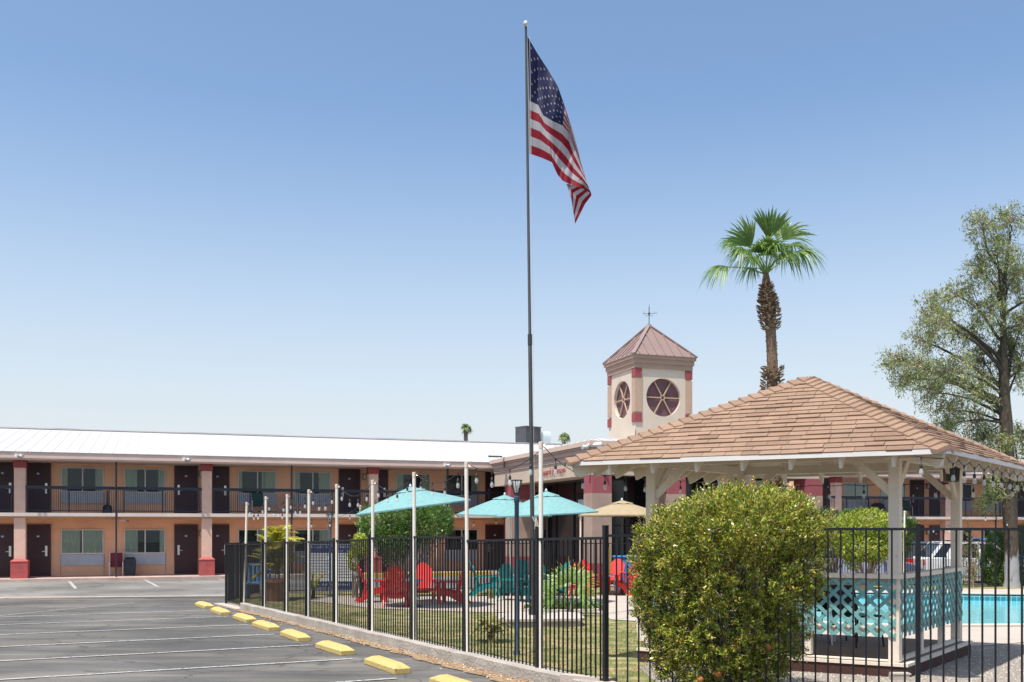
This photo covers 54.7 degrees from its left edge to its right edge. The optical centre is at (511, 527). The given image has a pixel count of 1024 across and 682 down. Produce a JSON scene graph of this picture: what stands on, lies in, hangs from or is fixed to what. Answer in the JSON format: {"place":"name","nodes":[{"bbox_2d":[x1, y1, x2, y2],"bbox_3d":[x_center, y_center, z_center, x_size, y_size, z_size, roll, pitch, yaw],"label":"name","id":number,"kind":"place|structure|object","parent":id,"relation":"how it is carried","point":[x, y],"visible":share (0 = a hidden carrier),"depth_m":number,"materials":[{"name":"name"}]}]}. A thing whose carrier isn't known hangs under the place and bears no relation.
{"place":"outdoors","nodes":[
{"label":"outdoors","id":0,"kind":"place"},
{"bbox_2d":[0,576,1020,598],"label":"drive lane","id":1,"kind":"structure","parent":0,"point":[127,588],"depth_m":34.70,"materials":[{"name":"grey asphalt"}]},
{"bbox_2d":[805,546,922,573],"bbox_3d":[13.581,1.447,38.598,4.570,1.460,2.140,0,0,18],"label":"parked car","id":2,"kind":"object","parent":1,"relation":"on","point":[886,567],"visible":0.06,"depth_m":37.62,"materials":[{"name":"silver paint"}]},
{"bbox_2d":[912,540,1023,582],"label":"parked car","id":3,"kind":"object","parent":1,"relation":"on","point":[940,555],"visible":0.13,"depth_m":38.94,"materials":[{"name":"white paint"}]},
{"bbox_2d":[0,584,1023,681],"bbox_3d":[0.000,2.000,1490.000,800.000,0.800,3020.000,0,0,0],"label":"parking lot","id":4,"kind":"structure","parent":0,"point":[180,613],"depth_m":16.02,"materials":[{"name":"grey asphalt"}]},
{"bbox_2d":[0,595,224,597],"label":"concrete gutter","id":5,"kind":"object","parent":4,"relation":"on","point":[106,596],"depth_m":29.95,"materials":[{"name":"grey concrete"}]},
{"bbox_2d":[0,644,311,660],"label":"parking line","id":6,"kind":"object","parent":4,"relation":"on","point":[144,653],"visible":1,"depth_m":15.23,"materials":[{"name":"paint"}]},
{"bbox_2d":[0,658,352,679],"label":"parking line","id":7,"kind":"object","parent":4,"relation":"on","point":[171,669],"visible":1,"depth_m":13.38,"materials":[{"name":"paint"}]},
{"bbox_2d":[233,613,256,622],"bbox_3d":[-5.778,1.948,21.383,0.236,0.132,1.180,0,0,-29],"label":"wheel stop","id":8,"kind":"object","parent":4,"relation":"on","point":[243,617],"visible":0.91,"depth_m":21.06,"materials":[{"name":"yellow paint"}]},
{"bbox_2d":[252,620,279,630],"bbox_3d":[-4.861,1.929,19.540,0.236,0.132,1.180,0,0,-30],"label":"wheel stop","id":9,"kind":"object","parent":4,"relation":"on","point":[265,625],"visible":1,"depth_m":19.20,"materials":[{"name":"yellow paint"}]},
{"bbox_2d":[0,427,562,581],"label":"motel wing","id":10,"kind":"structure","parent":4,"relation":"on","point":[176,501],"depth_m":44.17,"materials":[{"name":"paint"}]},
{"bbox_2d":[0,524,13,576],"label":"door","id":11,"kind":"structure","parent":10,"relation":"in","point":[6,530],"depth_m":41.90,"materials":[{"name":"paint"}]},
{"bbox_2d":[0,462,13,512],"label":"door","id":12,"kind":"structure","parent":10,"relation":"in","point":[6,468],"depth_m":41.90,"materials":[{"name":"paint"}]},
{"bbox_2d":[27,524,50,575],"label":"door","id":13,"kind":"structure","parent":10,"relation":"in","point":[38,535],"depth_m":42.32,"materials":[{"name":"paint"}]},
{"bbox_2d":[27,463,50,512],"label":"door","id":14,"kind":"structure","parent":10,"relation":"in","point":[38,474],"depth_m":42.31,"materials":[{"name":"paint"}]},
{"bbox_2d":[61,529,103,553],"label":"window","id":15,"kind":"structure","parent":10,"relation":"in","point":[73,541],"depth_m":42.92,"materials":[{"name":"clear glass"}]},
{"bbox_2d":[61,467,103,492],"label":"window","id":16,"kind":"structure","parent":10,"relation":"in","point":[70,476],"depth_m":42.91,"materials":[{"name":"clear glass"}]},
{"bbox_2d":[109,553,123,575],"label":"patio chair","id":17,"kind":"object","parent":10,"relation":"on","point":[120,559],"visible":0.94,"depth_m":42.98,"materials":[{"name":"red plastic"}]},
{"bbox_2d":[124,557,135,575],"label":"trash bin","id":18,"kind":"object","parent":10,"relation":"on","point":[130,566],"visible":1,"depth_m":42.77,"materials":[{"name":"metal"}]},
{"bbox_2d":[124,529,164,553],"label":"window","id":19,"kind":"structure","parent":10,"relation":"in","point":[136,541],"depth_m":43.75,"materials":[{"name":"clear glass"}]},
{"bbox_2d":[124,468,164,492],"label":"window","id":20,"kind":"structure","parent":10,"relation":"in","point":[132,477],"depth_m":43.74,"materials":[{"name":"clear glass"}]},
{"bbox_2d":[174,524,197,573],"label":"door","id":21,"kind":"structure","parent":10,"relation":"in","point":[185,535],"depth_m":44.31,"materials":[{"name":"paint"}]},
{"bbox_2d":[174,465,197,512],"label":"door","id":22,"kind":"structure","parent":10,"relation":"in","point":[184,476],"depth_m":44.29,"materials":[{"name":"paint"}]},
{"bbox_2d":[212,524,228,572],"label":"door","id":23,"kind":"structure","parent":10,"relation":"in","point":[220,532],"depth_m":44.80,"materials":[{"name":"paint"}]},
{"bbox_2d":[212,466,228,513],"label":"door","id":24,"kind":"structure","parent":10,"relation":"in","point":[220,474],"depth_m":44.81,"materials":[{"name":"paint"}]},
{"bbox_2d":[238,529,269,542],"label":"window","id":25,"kind":"structure","parent":10,"relation":"in","point":[252,534],"depth_m":45.28,"materials":[{"name":"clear glass"}]},
{"bbox_2d":[238,470,275,493],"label":"window","id":26,"kind":"structure","parent":10,"relation":"in","point":[246,479],"depth_m":45.36,"materials":[{"name":"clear glass"}]},
{"bbox_2d":[251,493,264,513],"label":"patio chair","id":27,"kind":"object","parent":10,"relation":"on","point":[257,499],"visible":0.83,"depth_m":44.97,"materials":[{"name":"teal plastic"}]},
{"bbox_2d":[294,529,328,551],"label":"window","id":28,"kind":"structure","parent":10,"relation":"in","point":[315,534],"depth_m":46.21,"materials":[{"name":"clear glass"}]},
{"bbox_2d":[294,471,330,494],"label":"window","id":29,"kind":"structure","parent":10,"relation":"in","point":[302,480],"depth_m":46.21,"materials":[{"name":"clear glass"}]},
{"bbox_2d":[339,525,358,564],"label":"door","id":30,"kind":"structure","parent":10,"relation":"in","point":[346,532],"depth_m":46.73,"materials":[{"name":"paint"}]},
{"bbox_2d":[339,469,359,513],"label":"door","id":31,"kind":"structure","parent":10,"relation":"in","point":[349,479],"depth_m":46.74,"materials":[{"name":"paint"}]},
{"bbox_2d":[378,470,387,501],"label":"door","id":32,"kind":"structure","parent":10,"relation":"in","point":[383,474],"depth_m":47.30,"materials":[{"name":"paint"}]},
{"bbox_2d":[396,473,429,493],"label":"window","id":33,"kind":"structure","parent":10,"relation":"in","point":[401,479],"depth_m":47.78,"materials":[{"name":"clear glass"}]},
{"bbox_2d":[445,529,477,550],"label":"window","id":34,"kind":"structure","parent":10,"relation":"in","point":[473,533],"depth_m":48.63,"materials":[{"name":"clear glass"}]},
{"bbox_2d":[445,474,477,496],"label":"window","id":35,"kind":"structure","parent":10,"relation":"in","point":[472,483],"depth_m":48.63,"materials":[{"name":"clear glass"}]},
{"bbox_2d":[485,525,503,568],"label":"door","id":36,"kind":"structure","parent":10,"relation":"in","point":[491,531],"depth_m":49.19,"materials":[{"name":"paint"}]},
{"bbox_2d":[485,472,504,501],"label":"door","id":37,"kind":"structure","parent":10,"relation":"in","point":[489,486],"depth_m":49.11,"materials":[{"name":"paint"}]},
{"bbox_2d":[515,426,541,442],"bbox_3d":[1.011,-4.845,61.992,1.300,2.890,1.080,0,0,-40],"label":"air conditioning unit","id":38,"kind":"object","parent":10,"relation":"on","point":[521,434],"visible":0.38,"depth_m":61.63,"materials":[{"name":"metal"}]},
{"bbox_2d":[280,629,310,641],"bbox_3d":[-3.857,1.910,17.605,0.236,0.132,1.180,0,0,-28],"label":"wheel stop","id":39,"kind":"object","parent":4,"relation":"on","point":[295,635],"visible":1,"depth_m":17.31,"materials":[{"name":"yellow paint"}]},
{"bbox_2d":[315,640,354,655],"bbox_3d":[-2.795,1.890,15.598,0.236,0.132,1.180,0,0,-30],"label":"wheel stop","id":40,"kind":"object","parent":4,"relation":"on","point":[335,648],"visible":1,"depth_m":15.34,"materials":[{"name":"yellow paint"}]},
{"bbox_2d":[227,607,529,681],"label":"dirt strip","id":41,"kind":"object","parent":4,"relation":"on","point":[491,676],"visible":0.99,"depth_m":14.54,"materials":[{"name":"brown soil"}]},
{"bbox_2d":[255,617,527,681],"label":"leaf litter","id":42,"kind":"object","parent":41,"relation":"on","point":[519,679],"visible":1,"depth_m":15.42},
{"bbox_2d":[364,655,410,673],"bbox_3d":[-1.716,1.869,13.554,0.236,0.132,1.180,0,0,-28],"label":"wheel stop","id":43,"kind":"object","parent":4,"relation":"on","point":[386,664],"visible":1,"depth_m":13.31,"materials":[{"name":"yellow paint"}]},
{"bbox_2d":[214,525,615,681],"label":"iron fence","id":44,"kind":"object","parent":4,"relation":"on","point":[239,559],"visible":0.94,"depth_m":15.11,"materials":[{"name":"black metal"}]},
{"bbox_2d":[243,502,247,602],"bbox_3d":[-6.657,0.678,24.805,0.152,2.622,0.062,0,0,0],"label":"string light pole","id":45,"kind":"object","parent":44,"relation":"attached to","point":[246,512],"visible":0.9,"depth_m":24.78,"materials":[{"name":"white metal"}]},
{"bbox_2d":[248,452,538,516],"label":"string lights","id":46,"kind":"object","parent":45,"relation":"hanging from","point":[476,475],"visible":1,"depth_m":16.30,"materials":[{"name":"rubber"}]},
{"bbox_2d":[264,496,268,606],"bbox_3d":[-5.748,0.622,23.167,0.109,2.699,0.062,0,0,0],"label":"string light pole","id":47,"kind":"object","parent":44,"relation":"attached to","point":[265,534],"visible":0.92,"depth_m":23.15,"materials":[{"name":"white metal"}]},
{"bbox_2d":[286,494,289,611],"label":"string light pole","id":48,"kind":"object","parent":44,"relation":"attached to","point":[287,501],"visible":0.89,"depth_m":21.64,"materials":[{"name":"white metal"}]},
{"bbox_2d":[307,489,310,616],"bbox_3d":[-4.157,0.582,20.348,0.097,2.722,0.062,0,0,0],"label":"string light pole","id":49,"kind":"object","parent":44,"relation":"attached to","point":[308,491],"visible":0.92,"depth_m":20.32,"materials":[{"name":"white metal"}]},
{"bbox_2d":[335,484,339,622],"bbox_3d":[-3.325,0.551,18.878,0.097,2.756,0.062,0,0,0],"label":"string light pole","id":50,"kind":"object","parent":44,"relation":"attached to","point":[336,511],"visible":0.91,"depth_m":18.86,"materials":[{"name":"white metal"}]},
{"bbox_2d":[371,480,374,630],"bbox_3d":[-2.413,0.542,17.279,0.097,2.741,0.062,0,0,0],"label":"string light pole","id":51,"kind":"object","parent":44,"relation":"attached to","point":[372,508],"visible":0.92,"depth_m":17.26,"materials":[{"name":"white metal"}]},
{"bbox_2d":[412,472,417,639],"bbox_3d":[-1.538,0.510,15.719,0.097,2.776,0.062,0,0,0],"label":"string light pole","id":52,"kind":"object","parent":44,"relation":"attached to","point":[414,474],"visible":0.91,"depth_m":15.70,"materials":[{"name":"white metal"}]},
{"bbox_2d":[464,462,470,651],"bbox_3d":[-0.633,0.476,14.106,0.097,2.810,0.062,0,0,0],"label":"string light pole","id":53,"kind":"object","parent":44,"relation":"attached to","point":[466,521],"visible":0.92,"depth_m":14.08,"materials":[{"name":"white metal"}]},
{"bbox_2d":[538,442,545,667],"bbox_3d":[0.378,0.397,12.362,0.097,2.934,0.062,0,0,0],"label":"string light pole","id":54,"kind":"object","parent":44,"relation":"attached to","point":[540,444],"visible":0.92,"depth_m":12.34,"materials":[{"name":"white metal"}]},
{"bbox_2d":[429,674,470,681],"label":"wheel stop","id":55,"kind":"object","parent":4,"relation":"on","point":[444,678],"visible":1,"depth_m":11.81,"materials":[{"name":"yellow paint"}]},
{"bbox_2d":[488,438,822,585],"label":"lobby building","id":56,"kind":"structure","parent":4,"relation":"on","point":[593,492],"depth_m":39.32,"materials":[{"name":"paint"}]},
{"bbox_2d":[602,324,697,438],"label":"cupola tower","id":57,"kind":"structure","parent":56,"relation":"on","point":[649,368],"depth_m":42.65,"materials":[{"name":"paint"}]},
{"bbox_2d":[615,382,629,417],"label":"round window","id":58,"kind":"structure","parent":57,"relation":"in","point":[623,397],"depth_m":43.42,"materials":[{"name":"glass"}]},
{"bbox_2d":[646,379,679,416],"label":"round window","id":59,"kind":"structure","parent":57,"relation":"in","point":[662,397],"depth_m":42.58,"materials":[{"name":"glass"}]},
{"bbox_2d":[290,542,1020,590],"bbox_3d":[8.486,1.316,34.712,33.748,1.737,0.048,0,0,-13],"label":"iron fence","id":60,"kind":"object","parent":4,"relation":"on","point":[629,543],"visible":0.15,"depth_m":35.32,"materials":[{"name":"black metal"}]},
{"bbox_2d":[607,524,1023,681],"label":"iron fence","id":61,"kind":"object","parent":4,"relation":"on","point":[917,528],"visible":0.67,"depth_m":10.31,"materials":[{"name":"black metal"}]},
{"bbox_2d":[818,505,862,572],"bbox_3d":[12.046,0.642,36.500,1.896,2.957,0.866,0,0,0],"label":"oleander bush","id":62,"kind":"object","parent":4,"relation":"on","point":[836,558],"visible":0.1,"depth_m":36.43,"materials":[{"name":"green plant"}]},
{"bbox_2d":[884,511,918,559],"bbox_3d":[14.163,0.726,36.498,1.738,2.787,0.868,0,0,0],"label":"oleander bush","id":63,"kind":"object","parent":4,"relation":"on","point":[909,522],"visible":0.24,"depth_m":36.39,"materials":[{"name":"green plant"}]},
{"bbox_2d":[786,458,1023,553],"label":"motel wing","id":64,"kind":"structure","parent":4,"relation":"on","point":[930,507],"depth_m":56.96,"materials":[{"name":"paint"}]},
{"bbox_2d":[823,478,829,515],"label":"door","id":65,"kind":"structure","parent":64,"relation":"in","point":[826,484],"depth_m":55.75,"materials":[{"name":"paint"}]},
{"bbox_2d":[843,482,868,500],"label":"window","id":66,"kind":"structure","parent":64,"relation":"in","point":[848,490],"depth_m":56.43,"materials":[{"name":"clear glass"}]},
{"bbox_2d":[910,480,923,516],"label":"door","id":67,"kind":"structure","parent":64,"relation":"in","point":[916,490],"depth_m":57.87,"materials":[{"name":"paint"}]},
{"bbox_2d":[929,482,939,516],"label":"door","id":68,"kind":"structure","parent":64,"relation":"in","point":[931,491],"depth_m":58.27,"materials":[{"name":"paint"}]},
{"bbox_2d":[0,0,1023,457],"label":"sky","id":69,"kind":"structure","parent":0,"point":[264,217],"materials":[{"name":"blue"}]},
{"bbox_2d":[230,584,1023,681],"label":"lawn","id":70,"kind":"structure","parent":0,"point":[631,659],"depth_m":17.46,"materials":[{"name":"green plant"}]},
{"bbox_2d":[251,523,304,579],"bbox_3d":[-6.553,0.963,27.693,1.730,2.170,1.741,0,0,0],"label":"feather palm","id":71,"kind":"object","parent":70,"relation":"on","point":[274,533],"visible":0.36,"depth_m":27.56,"materials":[{"name":"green plant"}]},
{"bbox_2d":[311,544,356,588],"bbox_3d":[-5.449,1.304,30.137,1.495,1.591,0.087,0,0,0],"label":"pool rules sign","id":72,"kind":"object","parent":70,"relation":"on","point":[331,566],"visible":0.23,"depth_m":30.10,"materials":[{"name":"white metal"}]},
{"bbox_2d":[470,615,524,642],"bbox_3d":[-0.278,1.709,16.632,0.924,0.520,0.878,0,0,-9],"label":"shrub","id":73,"kind":"object","parent":70,"relation":"on","point":[492,627],"visible":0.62,"depth_m":16.51,"materials":[{"name":"green plant"}]},
{"bbox_2d":[457,492,551,594],"bbox_3d":[-0.233,0.487,30.005,2.661,3.097,2.661,0,0,23],"label":"patio umbrella","id":74,"kind":"object","parent":70,"relation":"on","point":[496,506],"visible":0.57,"depth_m":29.33,"materials":[{"name":"teal fabric"}]},
{"bbox_2d":[511,480,521,654],"bbox_3d":[0.071,0.600,14.746,0.171,2.615,0.174,0,0,0],"label":"lamp post","id":75,"kind":"object","parent":70,"relation":"on","point":[516,514],"visible":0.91,"depth_m":14.71,"materials":[{"name":"black metal"}]},
{"bbox_2d":[498,612,584,627],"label":"flagpole slab","id":76,"kind":"structure","parent":70,"relation":"on","point":[565,619],"depth_m":19.33,"materials":[{"name":"beige concrete"}]},
{"bbox_2d":[523,21,538,614],"bbox_3d":[0.382,-4.276,20.200,0.325,12.113,0.200,0,0,0],"label":"flagpole","id":77,"kind":"object","parent":76,"relation":"on","point":[531,420],"visible":0.81,"depth_m":20.17,"materials":[{"name":"metal"}]},
{"bbox_2d":[527,36,591,222],"bbox_3d":[0.946,-8.133,20.239,1.336,3.775,0.449,0,0,-7],"label":"flag","id":78,"kind":"object","parent":77,"relation":"attached to","point":[551,137],"visible":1,"depth_m":20.24,"materials":[{"name":"multicoloured fabric"}]},
{"bbox_2d":[523,600,599,609],"bbox_3d":[1.226,1.860,23.603,2.022,0.365,0.500,0,0,0],"label":"flower bed","id":79,"kind":"object","parent":70,"relation":"on","point":[574,607],"visible":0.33,"depth_m":23.48,"materials":[{"name":"white plant"}]},
{"bbox_2d":[543,556,599,615],"bbox_3d":[1.255,1.334,22.092,1.516,1.409,1.140,0,0,0],"label":"fan palm","id":80,"kind":"object","parent":70,"relation":"on","point":[569,583],"visible":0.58,"depth_m":22.01,"materials":[{"name":"green plant"}]},
{"bbox_2d":[623,476,837,681],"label":"shrub","id":81,"kind":"object","parent":70,"relation":"on","point":[743,515],"visible":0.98,"depth_m":10.63,"materials":[{"name":"green plant"}]},
{"bbox_2d":[698,207,830,490],"bbox_3d":[8.286,-4.180,32.932,4.437,12.668,2.858,0,0,0],"label":"fan palm tree","id":82,"kind":"object","parent":70,"relation":"on","point":[777,227],"visible":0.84,"depth_m":32.69,"materials":[{"name":"green plant"}]},
{"bbox_2d":[640,641,1023,681],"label":"gravel bed","id":83,"kind":"object","parent":70,"relation":"on","point":[963,666],"visible":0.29,"depth_m":12.77,"materials":[{"name":"beige gravel"}]},
{"bbox_2d":[564,376,1023,676],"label":"gazebo","id":84,"kind":"object","parent":83,"relation":"on","point":[810,426],"visible":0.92,"depth_m":13.19,"materials":[{"name":"beige paint"}]},
{"bbox_2d":[829,585,884,647],"bbox_3d":[4.958,1.241,14.293,0.524,0.922,0.624,0,0,-23],"label":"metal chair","id":85,"kind":"object","parent":84,"relation":"on","point":[847,600],"visible":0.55,"depth_m":14.45,"materials":[{"name":"black metal"}]},
{"bbox_2d":[719,481,1021,495],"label":"string lights","id":86,"kind":"object","parent":84,"relation":"hanging from","point":[973,490],"visible":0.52,"depth_m":15.66,"materials":[{"name":"rubber"}]},
{"bbox_2d":[943,466,959,481],"bbox_3d":[6.448,-0.805,14.593,0.211,0.280,0.450,0,0,9],"label":"loudspeaker","id":87,"kind":"object","parent":84,"relation":"attached to","point":[949,477],"visible":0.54,"depth_m":14.38,"materials":[{"name":"black plastic"}]},
{"bbox_2d":[913,455,1023,486],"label":"string lights","id":88,"kind":"object","parent":84,"relation":"hanging from","point":[974,475],"visible":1,"depth_m":12.45,"materials":[{"name":"rubber"}]},
{"bbox_2d":[822,506,906,573],"bbox_3d":[11.909,0.677,33.492,2.923,2.834,1.640,0,0,0],"label":"yellow green shrub","id":89,"kind":"object","parent":70,"relation":"on","point":[879,519],"visible":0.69,"depth_m":33.21,"materials":[{"name":"plant"}]},
{"bbox_2d":[871,199,1023,587],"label":"mesquite tree","id":90,"kind":"object","parent":70,"relation":"on","point":[1007,436],"visible":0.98,"depth_m":34.38,"materials":[{"name":"green plant"}]},
{"bbox_2d":[962,521,984,586],"bbox_3d":[16.036,0.930,34.628,0.989,2.350,0.593,0,0,0],"label":"rose bush","id":91,"kind":"object","parent":70,"relation":"on","point":[973,574],"visible":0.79,"depth_m":34.55,"materials":[{"name":"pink plant"}]},
{"bbox_2d":[979,531,1003,586],"bbox_3d":[17.193,1.058,35.209,1.198,2.110,0.739,0,0,0],"label":"green shrub","id":92,"kind":"object","parent":70,"relation":"on","point":[988,572],"visible":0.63,"depth_m":35.08,"materials":[{"name":"green plant"}]},
{"bbox_2d":[311,589,1023,645],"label":"patio","id":93,"kind":"structure","parent":0,"point":[988,635],"depth_m":23.18,"materials":[{"name":"concrete"}]},
{"bbox_2d":[347,532,367,597],"bbox_3d":[-4.407,1.075,28.398,0.729,1.926,0.514,0,0,0],"label":"green shrub","id":94,"kind":"object","parent":93,"relation":"on","point":[359,536],"visible":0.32,"depth_m":28.34,"materials":[{"name":"green plant"}]},
{"bbox_2d":[356,564,385,602],"bbox_3d":[-3.769,1.486,26.612,0.880,1.030,0.680,0,0,-15],"label":"adirondack chair","id":95,"kind":"object","parent":93,"relation":"on","point":[374,588],"visible":0.21,"depth_m":26.38,"materials":[{"name":"red plastic"}]},
{"bbox_2d":[383,566,408,606],"bbox_3d":[-2.911,1.470,24.896,0.680,1.030,0.880,0,0,0],"label":"adirondack chair","id":96,"kind":"object","parent":93,"relation":"on","point":[396,585],"visible":0.46,"depth_m":24.64,"materials":[{"name":"red plastic"}]},
{"bbox_2d":[354,494,455,590],"bbox_3d":[-3.131,0.508,29.005,3.024,3.082,1.370,0,0,0],"label":"oleander bush","id":97,"kind":"object","parent":93,"relation":"on","point":[443,522],"visible":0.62,"depth_m":28.77,"materials":[{"name":"green plant"}]},
{"bbox_2d":[355,484,470,606],"bbox_3d":[-2.479,0.446,24.806,2.679,3.074,2.701,0,0,-23],"label":"patio umbrella","id":98,"kind":"object","parent":93,"relation":"on","point":[425,498],"visible":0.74,"depth_m":24.03,"materials":[{"name":"teal fabric"}]},
{"bbox_2d":[418,562,436,599],"bbox_3d":[-2.411,1.490,27.125,0.680,1.030,0.880,0,0,-10],"label":"adirondack chair","id":99,"kind":"object","parent":93,"relation":"on","point":[425,579],"visible":0.21,"depth_m":27.37,"materials":[{"name":"red plastic"}]},
{"bbox_2d":[433,572,470,603],"bbox_3d":[-1.551,1.480,25.956,0.880,1.030,0.680,0,0,10],"label":"adirondack chair","id":100,"kind":"object","parent":93,"relation":"on","point":[449,590],"visible":0.39,"depth_m":25.73,"materials":[{"name":"red plastic"}]},
{"bbox_2d":[469,561,498,595],"bbox_3d":[-0.853,1.515,29.485,0.880,1.030,0.680,0,0,-5],"label":"adirondack chair","id":101,"kind":"object","parent":93,"relation":"on","point":[483,584],"visible":0.48,"depth_m":29.22,"materials":[{"name":"teal plastic"}]},
{"bbox_2d":[496,563,524,600],"bbox_3d":[-0.049,1.495,27.396,0.680,1.030,0.880,0,0,15],"label":"adirondack chair","id":102,"kind":"object","parent":93,"relation":"on","point":[506,581],"visible":0.4,"depth_m":27.17,"materials":[{"name":"teal plastic"}]},
{"bbox_2d":[496,489,598,595],"bbox_3d":[0.934,0.483,26.205,2.511,3.028,2.513,0,0,-23],"label":"patio umbrella","id":103,"kind":"object","parent":93,"relation":"on","point":[554,504],"visible":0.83,"depth_m":25.53,"materials":[{"name":"teal fabric"}]},
{"bbox_2d":[578,498,645,594],"bbox_3d":[3.331,0.569,30.000,2.590,2.931,2.590,0,0,0],"label":"patio umbrella","id":104,"kind":"object","parent":93,"relation":"on","point":[622,509],"visible":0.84,"depth_m":29.43,"materials":[{"name":"beige fabric"}]},
{"bbox_2d":[611,559,625,583],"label":"adirondack chair","id":105,"kind":"object","parent":93,"relation":"on","point":[613,569],"visible":0.38,"depth_m":32.34,"materials":[{"name":"red plastic"}]},
{"bbox_2d":[615,562,637,595],"bbox_3d":[3.572,1.518,29.756,0.680,1.030,0.880,0,0,-25],"label":"adirondack chair","id":106,"kind":"object","parent":93,"relation":"on","point":[623,585],"visible":0.35,"depth_m":29.54,"materials":[{"name":"red plastic"}]},
{"bbox_2d":[804,591,1023,626],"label":"pool coping","id":107,"kind":"object","parent":93,"relation":"on","point":[984,625],"visible":0.14,"depth_m":19.36,"materials":[{"name":"beige concrete"}]},
{"bbox_2d":[796,599,1023,623],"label":"pool water","id":108,"kind":"structure","parent":0,"point":[988,612],"depth_m":26.24,"materials":[{"name":"blue liquid"}]},
{"bbox_2d":[800,594,1023,600],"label":"pool wall","id":109,"kind":"structure","parent":0,"point":[987,598],"depth_m":30.12,"materials":[{"name":"tile"}]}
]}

